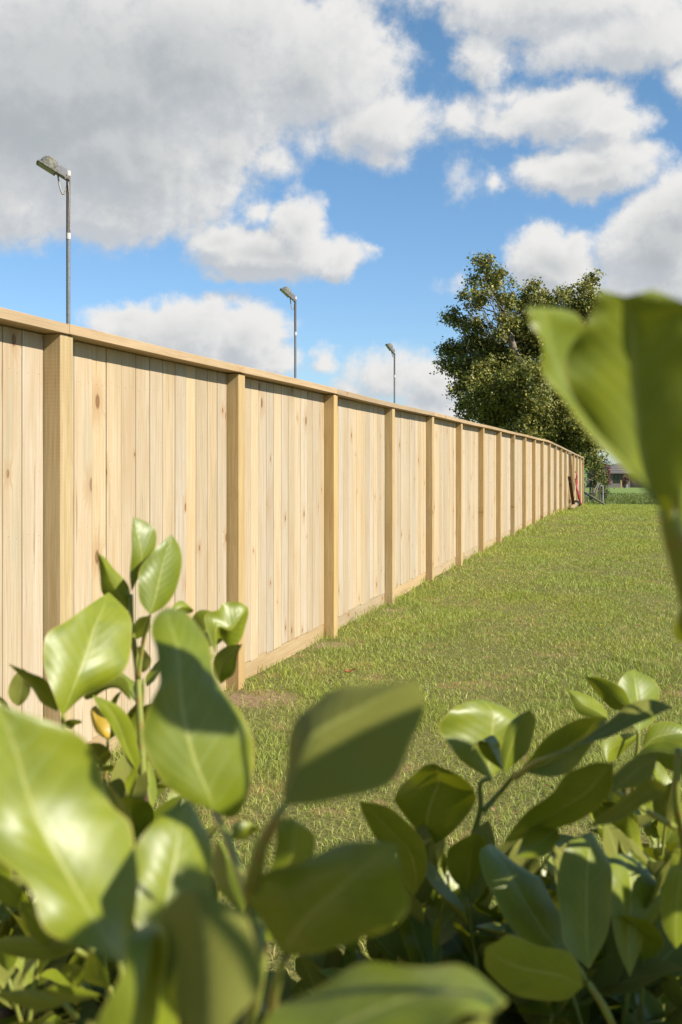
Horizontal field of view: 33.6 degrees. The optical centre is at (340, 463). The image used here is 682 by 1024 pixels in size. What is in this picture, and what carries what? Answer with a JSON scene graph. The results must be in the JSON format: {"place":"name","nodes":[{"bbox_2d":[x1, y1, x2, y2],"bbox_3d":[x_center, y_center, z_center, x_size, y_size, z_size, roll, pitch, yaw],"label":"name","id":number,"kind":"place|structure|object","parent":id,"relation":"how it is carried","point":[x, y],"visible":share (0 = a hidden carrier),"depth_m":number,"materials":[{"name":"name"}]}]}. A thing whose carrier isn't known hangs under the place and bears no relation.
{"place":"outdoors","nodes":[
{"label":"outdoors","id":0,"kind":"place"},
{"bbox_2d":[0,0,681,463],"label":"sky","id":1,"kind":"structure","parent":0,"point":[352,157],"materials":[{"name":"blue"}]},
{"bbox_2d":[26,464,681,981],"bbox_3d":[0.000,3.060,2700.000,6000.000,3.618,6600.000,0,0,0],"label":"ground","id":2,"kind":"structure","parent":0,"point":[422,742],"depth_m":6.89,"materials":[{"name":"green plant"}]},
{"bbox_2d":[36,156,70,323],"bbox_3d":[-4.302,-1.569,16.926,0.505,6.051,0.258,0,0,-20],"label":"floodlight pole","id":3,"kind":"object","parent":2,"relation":"on","point":[49,164],"visible":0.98,"depth_m":16.97,"materials":[{"name":"metal"}]},
{"bbox_2d":[0,517,358,1023],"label":"glossy shrub","id":4,"kind":"object","parent":2,"relation":"on","point":[87,651],"visible":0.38,"depth_m":0.94,"materials":[{"name":"green plant"}]},
{"bbox_2d":[0,608,507,1023],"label":"glossy shrub","id":5,"kind":"object","parent":2,"relation":"on","point":[190,949],"visible":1,"depth_m":0.36,"materials":[{"name":"green plant"}]},
{"bbox_2d":[280,286,296,377],"bbox_3d":[-1.395,-1.582,29.961,0.449,6.201,0.258,0,0,-12],"label":"floodlight pole","id":6,"kind":"object","parent":2,"relation":"on","point":[286,291],"visible":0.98,"depth_m":29.97,"materials":[{"name":"metal"}]},
{"bbox_2d":[0,307,583,754],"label":"paling fence","id":7,"kind":"object","parent":2,"relation":"on","point":[294,515],"visible":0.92,"depth_m":6.30,"materials":[{"name":"brown wood"}]},
{"bbox_2d":[385,343,394,402],"bbox_3d":[1.928,-1.432,43.956,0.392,6.472,0.258,0,0,-16],"label":"floodlight pole","id":8,"kind":"object","parent":2,"relation":"on","point":[389,346],"visible":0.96,"depth_m":43.97,"materials":[{"name":"metal"}]},
{"bbox_2d":[290,669,681,1023],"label":"glossy shrub","id":9,"kind":"object","parent":2,"relation":"on","point":[586,928],"visible":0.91,"depth_m":0.83,"materials":[{"name":"green plant"}]},
{"bbox_2d":[429,251,608,469],"bbox_3d":[9.153,-3.918,52.520,8.419,11.425,8.923,0,0,37],"label":"broadleaf tree","id":10,"kind":"object","parent":2,"relation":"on","point":[503,383],"visible":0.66,"depth_m":50.88,"materials":[{"name":"green plant"}]},
{"bbox_2d":[568,453,573,505],"bbox_3d":[7.099,0.539,34.838,0.090,1.725,1.172,0,0,16],"label":"leaning board","id":11,"kind":"object","parent":2,"relation":"on","point":[570,464],"visible":0.5,"depth_m":34.57,"materials":[{"name":"brown wood"}]},
{"bbox_2d":[568,476,574,503],"bbox_3d":[7.059,0.894,34.608,0.090,1.015,1.218,0,0,18],"label":"leaning board","id":12,"kind":"object","parent":2,"relation":"on","point":[571,490],"visible":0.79,"depth_m":34.48,"materials":[{"name":"brown wood"}]},
{"bbox_2d":[575,471,585,507],"bbox_3d":[7.761,0.872,37.214,0.489,1.216,0.598,0,0,0],"label":"hand truck","id":13,"kind":"object","parent":2,"relation":"on","point":[578,502],"visible":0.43,"depth_m":37.05,"materials":[{"name":"red paint"}]},
{"bbox_2d":[584,478,599,500],"bbox_3d":[10.365,1.169,47.587,0.830,1.280,5.092,0,0,22],"label":"derelict fence","id":14,"kind":"object","parent":2,"relation":"on","point":[597,486],"visible":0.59,"depth_m":48.58,"materials":[{"name":"grey wood"}]},
{"bbox_2d":[582,449,610,500],"bbox_3d":[11.152,0.592,49.979,1.472,2.448,1.092,0,0,-43],"label":"climbing shrub","id":15,"kind":"object","parent":2,"relation":"on","point":[593,459],"visible":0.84,"depth_m":49.93,"materials":[{"name":"green plant"}]},
{"bbox_2d":[593,461,608,500],"bbox_3d":[11.386,0.857,49.400,0.657,1.886,0.631,0,0,0],"label":"yellow shrub","id":16,"kind":"object","parent":2,"relation":"on","point":[601,479],"visible":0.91,"depth_m":49.37,"materials":[{"name":"green plant"}]},
{"bbox_2d":[522,289,681,641],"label":"glossy shrub","id":17,"kind":"object","parent":2,"relation":"on","point":[612,371],"visible":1,"depth_m":0.32,"materials":[{"name":"green plant"}]},
{"bbox_2d":[596,473,614,497],"bbox_3d":[11.843,1.123,51.002,0.833,1.421,0.680,0,0,31],"label":"dark shrub","id":18,"kind":"object","parent":2,"relation":"on","point":[606,492],"visible":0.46,"depth_m":50.96,"materials":[{"name":"green plant"}]},
{"bbox_2d":[604,464,612,484],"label":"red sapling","id":19,"kind":"object","parent":2,"relation":"on","point":[608,467],"visible":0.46,"depth_m":119.87,"materials":[{"name":"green plant"}]},
{"bbox_2d":[584,463,640,487],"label":"bungalow","id":20,"kind":"object","parent":2,"relation":"on","point":[617,471],"visible":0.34,"depth_m":200.00,"materials":[{"name":"tile"}]},
{"bbox_2d":[614,475,621,482],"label":"window","id":21,"kind":"structure","parent":20,"relation":"in","point":[617,478],"depth_m":199.95,"materials":[{"name":"grey glass"}]},
{"bbox_2d":[630,475,640,487],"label":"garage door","id":22,"kind":"structure","parent":20,"relation":"in","point":[633,484],"depth_m":199.95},
{"bbox_2d":[619,475,631,487],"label":"purple shrub","id":23,"kind":"object","parent":2,"relation":"on","point":[624,479],"visible":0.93,"depth_m":184.81,"materials":[{"name":"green plant"}]},
{"bbox_2d":[109,528,671,839],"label":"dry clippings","id":24,"kind":"object","parent":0,"point":[492,808],"visible":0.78,"depth_m":9.10,"materials":[{"name":"plant"}]},
{"bbox_2d":[584,491,604,504],"bbox_3d":[9.668,1.283,43.753,0.099,0.611,1.840,0,0,-21],"label":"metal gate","id":25,"kind":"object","parent":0,"point":[594,498],"visible":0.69,"depth_m":43.49,"materials":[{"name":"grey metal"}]},
{"bbox_2d":[533,556,659,631],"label":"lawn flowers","id":26,"kind":"object","parent":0,"point":[611,583],"visible":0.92,"depth_m":11.36,"materials":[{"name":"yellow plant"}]},
{"bbox_2d":[584,492,654,504],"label":"long grass","id":27,"kind":"structure","parent":0,"point":[636,498],"depth_m":49.91,"materials":[{"name":"green plant"}]}
]}

